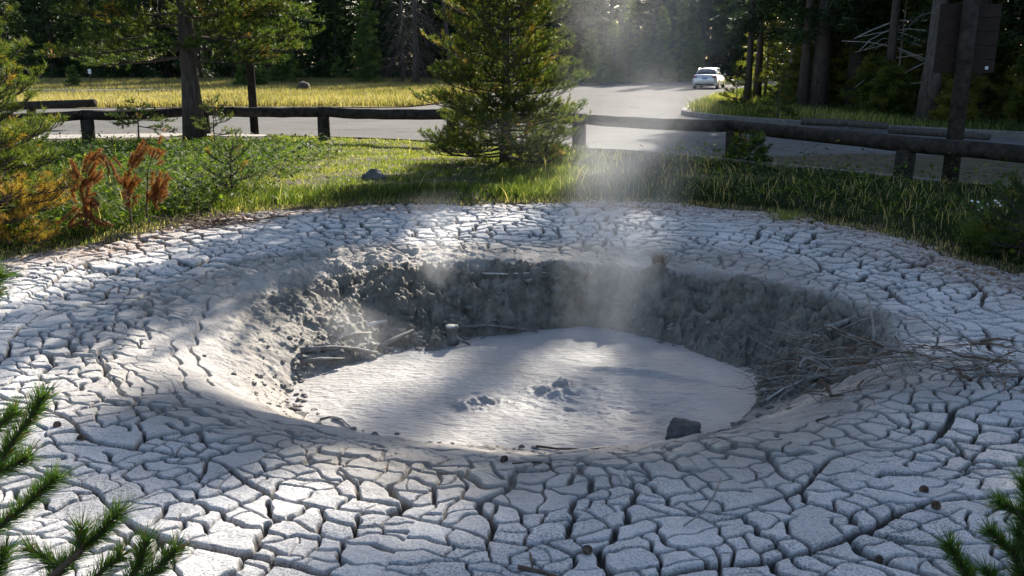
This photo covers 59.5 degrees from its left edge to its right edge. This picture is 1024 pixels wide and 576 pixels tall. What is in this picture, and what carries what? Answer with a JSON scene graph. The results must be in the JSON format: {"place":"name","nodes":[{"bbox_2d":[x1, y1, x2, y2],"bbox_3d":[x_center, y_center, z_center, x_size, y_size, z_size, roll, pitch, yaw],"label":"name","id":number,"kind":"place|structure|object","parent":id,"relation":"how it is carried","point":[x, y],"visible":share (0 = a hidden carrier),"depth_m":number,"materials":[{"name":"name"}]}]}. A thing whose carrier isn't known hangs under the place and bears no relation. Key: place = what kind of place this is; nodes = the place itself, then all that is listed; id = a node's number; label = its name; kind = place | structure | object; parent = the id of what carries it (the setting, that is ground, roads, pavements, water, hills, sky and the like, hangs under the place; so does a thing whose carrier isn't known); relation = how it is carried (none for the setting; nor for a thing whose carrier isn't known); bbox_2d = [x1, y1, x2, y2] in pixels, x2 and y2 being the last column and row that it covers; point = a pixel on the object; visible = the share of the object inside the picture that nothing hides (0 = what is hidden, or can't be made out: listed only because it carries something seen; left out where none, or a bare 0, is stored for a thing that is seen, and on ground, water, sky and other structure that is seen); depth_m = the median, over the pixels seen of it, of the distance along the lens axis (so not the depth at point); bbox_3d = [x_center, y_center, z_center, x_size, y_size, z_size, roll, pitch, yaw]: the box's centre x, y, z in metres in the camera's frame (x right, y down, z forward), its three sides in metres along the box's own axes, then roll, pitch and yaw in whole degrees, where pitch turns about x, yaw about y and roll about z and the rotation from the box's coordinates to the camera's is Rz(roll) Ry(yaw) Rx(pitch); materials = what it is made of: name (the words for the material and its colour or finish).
{"place":"outdoors","nodes":[
{"label":"outdoors","id":0,"kind":"place"},
{"bbox_2d":[33,133,265,138],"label":"path","id":1,"kind":"structure","parent":0,"point":[116,135],"depth_m":22.60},
{"bbox_2d":[0,77,555,107],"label":"meadow ground","id":2,"kind":"structure","parent":0,"point":[266,106],"depth_m":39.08,"materials":[{"name":"green plant"}]},
{"bbox_2d":[13,0,86,79],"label":"conifer tree","id":3,"kind":"object","parent":2,"relation":"on","point":[52,63],"visible":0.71,"depth_m":77.13,"materials":[{"name":"green plant"}]},
{"bbox_2d":[77,0,150,78],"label":"conifer tree","id":4,"kind":"object","parent":2,"relation":"on","point":[96,73],"visible":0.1,"depth_m":77.06,"materials":[{"name":"green plant"}]},
{"bbox_2d":[97,0,162,79],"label":"conifer tree","id":5,"kind":"object","parent":2,"relation":"on","point":[142,69],"visible":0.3,"depth_m":77.12,"materials":[{"name":"green plant"}]},
{"bbox_2d":[168,0,223,78],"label":"conifer tree","id":6,"kind":"object","parent":2,"relation":"on","point":[201,71],"visible":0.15,"depth_m":78.26,"materials":[{"name":"green plant"}]},
{"bbox_2d":[200,1,257,78],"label":"conifer tree","id":7,"kind":"object","parent":2,"relation":"on","point":[233,68],"visible":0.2,"depth_m":77.76,"materials":[{"name":"green plant"}]},
{"bbox_2d":[230,41,270,85],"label":"fir tree","id":8,"kind":"object","parent":2,"relation":"on","point":[261,78],"visible":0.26,"depth_m":62.93,"materials":[{"name":"green plant"}]},
{"bbox_2d":[267,32,306,83],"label":"fir tree","id":9,"kind":"object","parent":2,"relation":"on","point":[279,71],"visible":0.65,"depth_m":69.09,"materials":[{"name":"green plant"}]},
{"bbox_2d":[294,0,355,79],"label":"conifer tree","id":10,"kind":"object","parent":2,"relation":"on","point":[305,61],"visible":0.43,"depth_m":77.49,"materials":[{"name":"green plant"}]},
{"bbox_2d":[310,0,357,79],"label":"conifer tree","id":11,"kind":"object","parent":2,"relation":"on","point":[335,33],"visible":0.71,"depth_m":77.01,"materials":[{"name":"green plant"}]},
{"bbox_2d":[349,0,385,82],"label":"fir tree","id":12,"kind":"object","parent":2,"relation":"on","point":[371,37],"visible":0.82,"depth_m":68.79,"materials":[{"name":"green plant"}]},
{"bbox_2d":[371,0,432,81],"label":"dead tree","id":13,"kind":"object","parent":2,"relation":"on","point":[400,8],"visible":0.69,"depth_m":68.95,"materials":[{"name":"plant"}]},
{"bbox_2d":[372,0,445,83],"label":"conifer tree","id":14,"kind":"object","parent":2,"relation":"on","point":[415,65],"visible":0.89,"depth_m":67.21,"materials":[{"name":"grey plant"}]},
{"bbox_2d":[0,200,1023,575],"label":"mud ground","id":15,"kind":"structure","parent":0,"point":[836,492],"depth_m":5.61,"materials":[{"name":"grey soil"}]},
{"bbox_2d":[56,148,121,236],"bbox_3d":[-4.581,-1.000,9.829,0.826,1.125,0.361,0,14,0],"label":"dead sapling","id":16,"kind":"object","parent":15,"relation":"on","point":[87,214],"visible":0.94,"depth_m":9.78,"materials":[{"name":"brown plant"}]},
{"bbox_2d":[113,139,150,226],"bbox_3d":[-4.371,-1.166,10.309,0.462,1.142,0.386,0,14,0],"label":"dead sapling","id":17,"kind":"object","parent":15,"relation":"on","point":[129,185],"visible":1,"depth_m":10.27,"materials":[{"name":"brown plant"}]},
{"bbox_2d":[144,135,171,221],"bbox_3d":[-4.105,-1.232,10.496,0.374,1.179,0.340,13,19,42],"label":"dead sapling","id":18,"kind":"object","parent":15,"relation":"on","point":[157,190],"visible":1,"depth_m":10.49,"materials":[{"name":"brown plant"}]},
{"bbox_2d":[127,207,295,231],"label":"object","id":19,"kind":"object","parent":15,"relation":"on","point":[206,223],"visible":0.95,"depth_m":10.83,"materials":[{"name":"green plant"}]},
{"bbox_2d":[300,345,377,354],"bbox_3d":[-1.499,0.547,7.799,0.690,0.172,0.062,-8,16,-28],"label":"stick","id":20,"kind":"object","parent":15,"relation":"on","point":[304,350],"visible":1,"depth_m":7.75,"materials":[{"name":"grey wood"}]},
{"bbox_2d":[202,264,811,453],"bbox_3d":[0.222,0.550,7.144,4.152,0.580,4.077,-13,19,-41],"label":"mud rubble","id":21,"kind":"object","parent":15,"relation":"on","point":[420,334],"visible":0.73,"depth_m":7.84,"materials":[{"name":"grey soil"}]},
{"bbox_2d":[287,327,761,452],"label":"mud pool","id":22,"kind":"structure","parent":15,"relation":"in","point":[583,387],"depth_m":7.11,"materials":[{"name":"soil"}]},
{"bbox_2d":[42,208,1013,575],"bbox_3d":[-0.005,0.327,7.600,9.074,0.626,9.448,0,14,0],"label":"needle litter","id":23,"kind":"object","parent":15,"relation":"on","point":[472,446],"visible":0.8,"depth_m":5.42,"materials":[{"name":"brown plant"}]},
{"bbox_2d":[665,417,701,439],"bbox_3d":[1.199,1.014,6.271,0.262,0.197,0.225,0,14,0],"label":"stone","id":24,"kind":"object","parent":15,"relation":"on","point":[679,427],"visible":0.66,"depth_m":6.20,"materials":[{"name":"grey stone"}]},
{"bbox_2d":[713,327,845,397],"bbox_3d":[2.052,0.574,7.105,0.938,0.416,1.415,0,14,0],"label":"brush pile","id":25,"kind":"object","parent":15,"relation":"on","point":[778,360],"visible":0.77,"depth_m":6.96,"materials":[{"name":"grey wood"}]},
{"bbox_2d":[721,325,934,408],"bbox_3d":[2.053,0.573,5.912,1.342,0.508,1.002,6,15,22],"label":"brush pile","id":26,"kind":"object","parent":15,"relation":"on","point":[819,367],"visible":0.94,"depth_m":5.97,"materials":[{"name":"grey wood"}]},
{"bbox_2d":[814,318,1023,401],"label":"brush pile","id":27,"kind":"object","parent":15,"relation":"on","point":[983,341],"visible":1,"depth_m":5.68,"materials":[{"name":"grey wood"}]},
{"bbox_2d":[0,80,1023,155],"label":"road","id":28,"kind":"structure","parent":0,"point":[663,100],"depth_m":26.80,"materials":[{"name":"grey asphalt"}]},
{"bbox_2d":[692,67,725,88],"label":"silver car","id":29,"kind":"object","parent":28,"relation":"on","point":[708,76],"visible":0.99,"depth_m":63.71,"materials":[{"name":"grey paint"}]},
{"bbox_2d":[681,104,1023,138],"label":"kerb","id":30,"kind":"structure","parent":28,"relation":"on","point":[993,133],"depth_m":27.55,"materials":[{"name":"concrete"}]},
{"bbox_2d":[0,66,1023,274],"bbox_3d":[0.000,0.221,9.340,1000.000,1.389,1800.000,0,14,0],"label":"ground","id":31,"kind":"structure","parent":0,"point":[923,162],"depth_m":14.87,"materials":[{"name":"green plant"}]},
{"bbox_2d":[0,0,41,77],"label":"conifer tree","id":32,"kind":"object","parent":31,"relation":"on","point":[18,17],"visible":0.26,"depth_m":79.36,"materials":[{"name":"green plant"}]},
{"bbox_2d":[0,114,72,186],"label":"pine sapling","id":33,"kind":"object","parent":31,"relation":"on","point":[42,146],"visible":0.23,"depth_m":12.55,"materials":[{"name":"green plant"}]},
{"bbox_2d":[0,0,81,244],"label":"pine tree","id":34,"kind":"object","parent":31,"relation":"on","point":[17,191],"visible":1,"depth_m":9.34,"materials":[{"name":"green plant"}]},
{"bbox_2d":[10,0,76,76],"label":"conifer tree","id":35,"kind":"object","parent":31,"relation":"on","point":[34,11],"visible":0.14,"depth_m":84.10,"materials":[{"name":"green plant"}]},
{"bbox_2d":[0,99,96,112],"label":"log fence","id":36,"kind":"object","parent":31,"relation":"on","point":[33,106],"visible":0.63,"depth_m":26.63,"materials":[{"name":"brown wood"}]},
{"bbox_2d":[58,0,104,78],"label":"conifer tree","id":37,"kind":"object","parent":31,"relation":"on","point":[69,37],"visible":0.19,"depth_m":83.05,"materials":[{"name":"green plant"}]},
{"bbox_2d":[0,255,198,575],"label":"pine sapling","id":38,"kind":"object","parent":31,"relation":"on","point":[82,544],"visible":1,"depth_m":1.69,"materials":[{"name":"green plant"}]},
{"bbox_2d":[104,96,178,137],"bbox_3d":[-8.911,-4.012,21.521,1.669,1.224,1.701,0,14,0],"label":"pine sapling","id":39,"kind":"object","parent":31,"relation":"on","point":[117,123],"visible":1,"depth_m":21.50,"materials":[{"name":"green plant"}]},
{"bbox_2d":[137,0,180,78],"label":"conifer tree","id":40,"kind":"object","parent":31,"relation":"on","point":[163,64],"visible":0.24,"depth_m":79.89,"materials":[{"name":"green plant"}]},
{"bbox_2d":[33,0,324,140],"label":"pine tree","id":41,"kind":"object","parent":31,"relation":"on","point":[190,14],"visible":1,"depth_m":21.50,"materials":[{"name":"green plant"}]},
{"bbox_2d":[190,92,237,142],"bbox_3d":[-7.138,-4.024,21.397,1.045,1.306,1.157,-12,19,-40],"label":"pine sapling","id":42,"kind":"object","parent":31,"relation":"on","point":[207,125],"visible":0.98,"depth_m":21.34,"materials":[{"name":"green plant"}]},
{"bbox_2d":[195,127,261,192],"bbox_3d":[-3.856,-1.632,12.284,0.837,1.141,0.831,0,14,0],"label":"pine sapling","id":43,"kind":"object","parent":31,"relation":"on","point":[207,168],"visible":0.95,"depth_m":12.22,"materials":[{"name":"green plant"}]},
{"bbox_2d":[239,1,271,136],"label":"pine tree","id":44,"kind":"object","parent":31,"relation":"on","point":[252,98],"visible":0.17,"depth_m":23.78,"materials":[{"name":"brown plant"}]},
{"bbox_2d":[292,0,360,76],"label":"conifer tree","id":45,"kind":"object","parent":31,"relation":"on","point":[316,6],"visible":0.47,"depth_m":77.25,"materials":[{"name":"green plant"}]},
{"bbox_2d":[336,0,394,78],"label":"conifer tree","id":46,"kind":"object","parent":31,"relation":"on","point":[351,27],"visible":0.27,"depth_m":78.00,"materials":[{"name":"green plant"}]},
{"bbox_2d":[355,0,400,78],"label":"conifer tree","id":47,"kind":"object","parent":31,"relation":"on","point":[378,35],"visible":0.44,"depth_m":78.32,"materials":[{"name":"green plant"}]},
{"bbox_2d":[371,0,434,75],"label":"conifer tree","id":48,"kind":"object","parent":31,"relation":"on","point":[403,24],"visible":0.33,"depth_m":78.65,"materials":[{"name":"green plant"}]},
{"bbox_2d":[406,0,456,79],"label":"conifer tree","id":49,"kind":"object","parent":31,"relation":"on","point":[430,10],"visible":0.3,"depth_m":84.12,"materials":[{"name":"green plant"}]},
{"bbox_2d":[407,0,601,165],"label":"pine tree","id":50,"kind":"object","parent":31,"relation":"on","point":[462,73],"visible":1,"depth_m":15.83,"materials":[{"name":"green plant"}]},
{"bbox_2d":[0,129,1023,275],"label":"grass","id":51,"kind":"structure","parent":31,"relation":"on","point":[561,182],"depth_m":12.80,"materials":[{"name":"green plant"}]},
{"bbox_2d":[1,106,1023,182],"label":"log fence","id":52,"kind":"object","parent":31,"relation":"on","point":[908,147],"visible":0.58,"depth_m":18.17,"materials":[{"name":"brown wood"}]},
{"bbox_2d":[1,130,1023,264],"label":"undergrowth","id":53,"kind":"object","parent":31,"relation":"on","point":[267,152],"visible":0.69,"depth_m":13.37,"materials":[{"name":"green plant"}]},
{"bbox_2d":[546,0,596,79],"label":"conifer tree","id":54,"kind":"object","parent":31,"relation":"on","point":[576,43],"visible":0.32,"depth_m":87.61,"materials":[{"name":"green plant"}]},
{"bbox_2d":[549,0,615,81],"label":"conifer tree","id":55,"kind":"object","parent":31,"relation":"on","point":[582,23],"visible":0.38,"depth_m":87.60,"materials":[{"name":"green plant"}]},
{"bbox_2d":[572,29,609,84],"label":"fir tree","id":56,"kind":"object","parent":31,"relation":"on","point":[587,64],"visible":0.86,"depth_m":75.85,"materials":[{"name":"green plant"}]},
{"bbox_2d":[600,20,632,83],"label":"fir tree","id":57,"kind":"object","parent":31,"relation":"on","point":[614,62],"visible":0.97,"depth_m":77.98,"materials":[{"name":"green plant"}]},
{"bbox_2d":[616,0,645,82],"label":"fir tree","id":58,"kind":"object","parent":31,"relation":"on","point":[630,55],"visible":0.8,"depth_m":80.06,"materials":[{"name":"green plant"}]},
{"bbox_2d":[607,0,658,78],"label":"conifer tree","id":59,"kind":"object","parent":31,"relation":"on","point":[639,21],"visible":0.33,"depth_m":91.76,"materials":[{"name":"green plant"}]},
{"bbox_2d":[631,18,658,81],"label":"fir tree","id":60,"kind":"object","parent":31,"relation":"on","point":[647,47],"visible":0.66,"depth_m":85.03,"materials":[{"name":"green plant"}]},
{"bbox_2d":[638,0,676,80],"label":"conifer tree","id":61,"kind":"object","parent":31,"relation":"on","point":[652,7],"visible":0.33,"depth_m":93.78,"materials":[{"name":"green plant"}]},
{"bbox_2d":[643,5,678,82],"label":"fir tree","id":62,"kind":"object","parent":31,"relation":"on","point":[654,74],"visible":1,"depth_m":82.59,"materials":[{"name":"green plant"}]},
{"bbox_2d":[656,0,691,77],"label":"conifer tree","id":63,"kind":"object","parent":31,"relation":"on","point":[672,4],"visible":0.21,"depth_m":97.54,"materials":[{"name":"green plant"}]},
{"bbox_2d":[663,0,694,81],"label":"fir tree","id":64,"kind":"object","parent":31,"relation":"on","point":[679,63],"visible":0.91,"depth_m":84.96,"materials":[{"name":"green plant"}]},
{"bbox_2d":[682,21,706,77],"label":"fir tree","id":65,"kind":"object","parent":31,"relation":"on","point":[696,58],"visible":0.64,"depth_m":87.82,"materials":[{"name":"green plant"}]},
{"bbox_2d":[683,0,729,67],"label":"conifer tree","id":66,"kind":"object","parent":31,"relation":"on","point":[704,21],"visible":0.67,"depth_m":96.50,"materials":[{"name":"green plant"}]},
{"bbox_2d":[700,0,742,73],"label":"conifer tree","id":67,"kind":"object","parent":31,"relation":"on","point":[709,51],"visible":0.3,"depth_m":99.86,"materials":[{"name":"green plant"}]},
{"bbox_2d":[705,0,762,79],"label":"conifer tree","id":68,"kind":"object","parent":31,"relation":"on","point":[733,57],"visible":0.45,"depth_m":99.71,"materials":[{"name":"green plant"}]},
{"bbox_2d":[720,128,774,164],"bbox_3d":[4.199,-2.462,15.971,0.957,0.782,0.885,-13,19,-42],"label":"pine sapling","id":69,"kind":"object","parent":31,"relation":"on","point":[754,145],"visible":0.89,"depth_m":15.85,"materials":[{"name":"green plant"}]},
{"bbox_2d":[564,145,999,185],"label":"kerb","id":70,"kind":"structure","parent":31,"relation":"on","point":[590,149],"depth_m":18.34,"materials":[{"name":"concrete"}]},
{"bbox_2d":[933,0,1001,182],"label":"sign post","id":71,"kind":"object","parent":31,"relation":"on","point":[967,32],"visible":0.97,"depth_m":13.69,"materials":[{"name":"brown wood"}]},
{"bbox_2d":[930,207,1023,257],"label":"shrub","id":72,"kind":"object","parent":31,"relation":"on","point":[979,230],"visible":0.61,"depth_m":8.91,"materials":[{"name":"green plant"}]},
{"bbox_2d":[931,451,1023,575],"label":"pine sapling","id":73,"kind":"object","parent":31,"relation":"on","point":[1014,549],"visible":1,"depth_m":1.92,"materials":[{"name":"green plant"}]},
{"bbox_2d":[939,167,1023,254],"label":"pine shrub","id":74,"kind":"object","parent":31,"relation":"on","point":[1007,198],"visible":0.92,"depth_m":8.66,"materials":[{"name":"green plant"}]},
{"bbox_2d":[685,84,1023,130],"bbox_3d":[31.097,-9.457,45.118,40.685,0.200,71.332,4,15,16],"label":"grass tufts","id":75,"kind":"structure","parent":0,"point":[865,112],"depth_m":29.59,"materials":[{"name":"green plant"}]},
{"bbox_2d":[718,64,758,108],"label":"pine sapling","id":76,"kind":"object","parent":75,"relation":"on","point":[745,78],"visible":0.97,"depth_m":32.17,"materials":[{"name":"green plant"}]},
{"bbox_2d":[715,0,787,102],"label":"lodgepole pine","id":77,"kind":"object","parent":75,"relation":"on","point":[750,18],"visible":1,"depth_m":36.47,"materials":[{"name":"green plant"}]},
{"bbox_2d":[721,14,788,96],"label":"fir shrub","id":78,"kind":"object","parent":75,"relation":"on","point":[766,54],"visible":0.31,"depth_m":45.52,"materials":[{"name":"green plant"}]},
{"bbox_2d":[729,0,794,96],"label":"lodgepole pine","id":79,"kind":"object","parent":75,"relation":"on","point":[758,63],"visible":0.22,"depth_m":42.96,"materials":[{"name":"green plant"}]},
{"bbox_2d":[757,67,798,118],"bbox_3d":[8.410,-6.100,28.271,1.399,1.798,1.192,5,15,18],"label":"pine sapling","id":80,"kind":"object","parent":75,"relation":"on","point":[785,101],"visible":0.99,"depth_m":28.22,"materials":[{"name":"green plant"}]},
{"bbox_2d":[752,0,848,98],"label":"fir shrub","id":81,"kind":"object","parent":75,"relation":"on","point":[770,60],"visible":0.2,"depth_m":40.63,"materials":[{"name":"green plant"}]},
{"bbox_2d":[767,37,841,106],"bbox_3d":[12.099,-8.811,36.966,2.401,3.144,3.044,-8,16,-28],"label":"fir shrub","id":82,"kind":"object","parent":75,"relation":"on","point":[794,83],"visible":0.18,"depth_m":36.90,"materials":[{"name":"green plant"}]},
{"bbox_2d":[796,0,813,107],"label":"lodgepole pine","id":83,"kind":"object","parent":75,"relation":"on","point":[803,84],"visible":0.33,"depth_m":35.30,"materials":[{"name":"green plant"}]},
{"bbox_2d":[768,0,878,102],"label":"conifer tree","id":84,"kind":"object","parent":75,"relation":"on","point":[781,52],"visible":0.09,"depth_m":41.28,"materials":[{"name":"green plant"}]},
{"bbox_2d":[764,0,900,107],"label":"conifer tree","id":85,"kind":"object","parent":75,"relation":"on","point":[824,21],"visible":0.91,"depth_m":34.66,"materials":[{"name":"green plant"}]},
{"bbox_2d":[801,118,888,128],"bbox_3d":[9.530,-4.701,25.585,0.596,0.207,2.621,-13,19,-41],"label":"fallen log","id":86,"kind":"object","parent":75,"relation":"on","point":[841,122],"visible":1,"depth_m":25.74,"materials":[{"name":"grey wood"}]},
{"bbox_2d":[791,0,930,106],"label":"conifer tree","id":87,"kind":"object","parent":75,"relation":"on","point":[856,59],"visible":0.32,"depth_m":35.42,"materials":[{"name":"green plant"}]},
{"bbox_2d":[829,18,905,104],"bbox_3d":[14.598,-9.170,36.806,3.489,3.850,3.726,0,14,0],"label":"fir shrub","id":88,"kind":"object","parent":75,"relation":"on","point":[838,60],"visible":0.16,"depth_m":36.72,"materials":[{"name":"green plant"}]},
{"bbox_2d":[836,51,903,112],"bbox_3d":[13.078,-7.289,32.128,2.294,2.411,2.479,0,14,0],"label":"fir shrub","id":89,"kind":"object","parent":75,"relation":"on","point":[867,73],"visible":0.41,"depth_m":32.07,"materials":[{"name":"green plant"}]},
{"bbox_2d":[837,13,922,103],"bbox_3d":[15.272,-9.143,36.366,3.698,4.223,4.081,0,14,0],"label":"fir shrub","id":90,"kind":"object","parent":75,"relation":"on","point":[875,53],"visible":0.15,"depth_m":35.87,"materials":[{"name":"green plant"}]},
{"bbox_2d":[860,0,900,67],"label":"lodgepole pine","id":91,"kind":"object","parent":75,"relation":"on","point":[893,35],"visible":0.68,"depth_m":31.85,"materials":[{"name":"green plant"}]},
{"bbox_2d":[858,65,915,116],"bbox_3d":[12.564,-6.527,29.941,2.007,1.959,2.095,-8,16,-30],"label":"fir shrub","id":92,"kind":"object","parent":75,"relation":"on","point":[890,95],"visible":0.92,"depth_m":29.64,"materials":[{"name":"green plant"}]},
{"bbox_2d":[848,0,981,121],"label":"dead tree","id":93,"kind":"object","parent":75,"relation":"on","point":[930,86],"visible":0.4,"depth_m":27.12,"materials":[{"name":"wood"}]},
{"bbox_2d":[895,27,945,107],"bbox_3d":[15.341,-8.178,33.695,2.886,3.376,3.140,-3,15,-13],"label":"fir shrub","id":94,"kind":"object","parent":75,"relation":"on","point":[915,87],"visible":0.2,"depth_m":33.34,"materials":[{"name":"green plant"}]},
{"bbox_2d":[888,126,990,140],"bbox_3d":[10.652,-3.868,22.372,0.317,0.191,2.688,-9,17,-32],"label":"fallen log","id":95,"kind":"object","parent":75,"relation":"on","point":[931,132],"visible":0.81,"depth_m":22.51,"materials":[{"name":"brown wood"}]},
{"bbox_2d":[927,78,981,122],"bbox_3d":[13.334,-5.518,26.788,1.620,1.574,1.838,0,14,0],"label":"fir shrub","id":96,"kind":"object","parent":75,"relation":"on","point":[942,111],"visible":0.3,"depth_m":26.67,"materials":[{"name":"green plant"}]},
{"bbox_2d":[896,0,1023,112],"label":"conifer tree","id":97,"kind":"object","parent":75,"relation":"on","point":[1008,12],"visible":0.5,"depth_m":29.46,"materials":[{"name":"green plant"}]},
{"bbox_2d":[904,0,1023,110],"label":"conifer tree","id":98,"kind":"object","parent":75,"relation":"on","point":[1008,62],"visible":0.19,"depth_m":32.40,"materials":[{"name":"green plant"}]},
{"bbox_2d":[941,59,1002,118],"bbox_3d":[14.262,-6.347,28.439,2.198,2.353,2.434,-10,17,-34],"label":"fir shrub","id":99,"kind":"object","parent":75,"relation":"on","point":[977,85],"visible":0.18,"depth_m":28.17,"materials":[{"name":"green plant"}]},
{"bbox_2d":[984,18,1023,111],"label":"fir shrub","id":100,"kind":"object","parent":75,"relation":"on","point":[1001,77],"visible":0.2,"depth_m":31.71,"materials":[{"name":"green plant"}]},
{"bbox_2d":[986,46,1023,118],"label":"fir shrub","id":101,"kind":"object","parent":75,"relation":"on","point":[995,87],"visible":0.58,"depth_m":27.80,"materials":[{"name":"green plant"}]},
{"bbox_2d":[999,76,1023,123],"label":"fir shrub","id":102,"kind":"object","parent":75,"relation":"on","point":[1017,103],"visible":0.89,"depth_m":26.02,"materials":[{"name":"green plant"}]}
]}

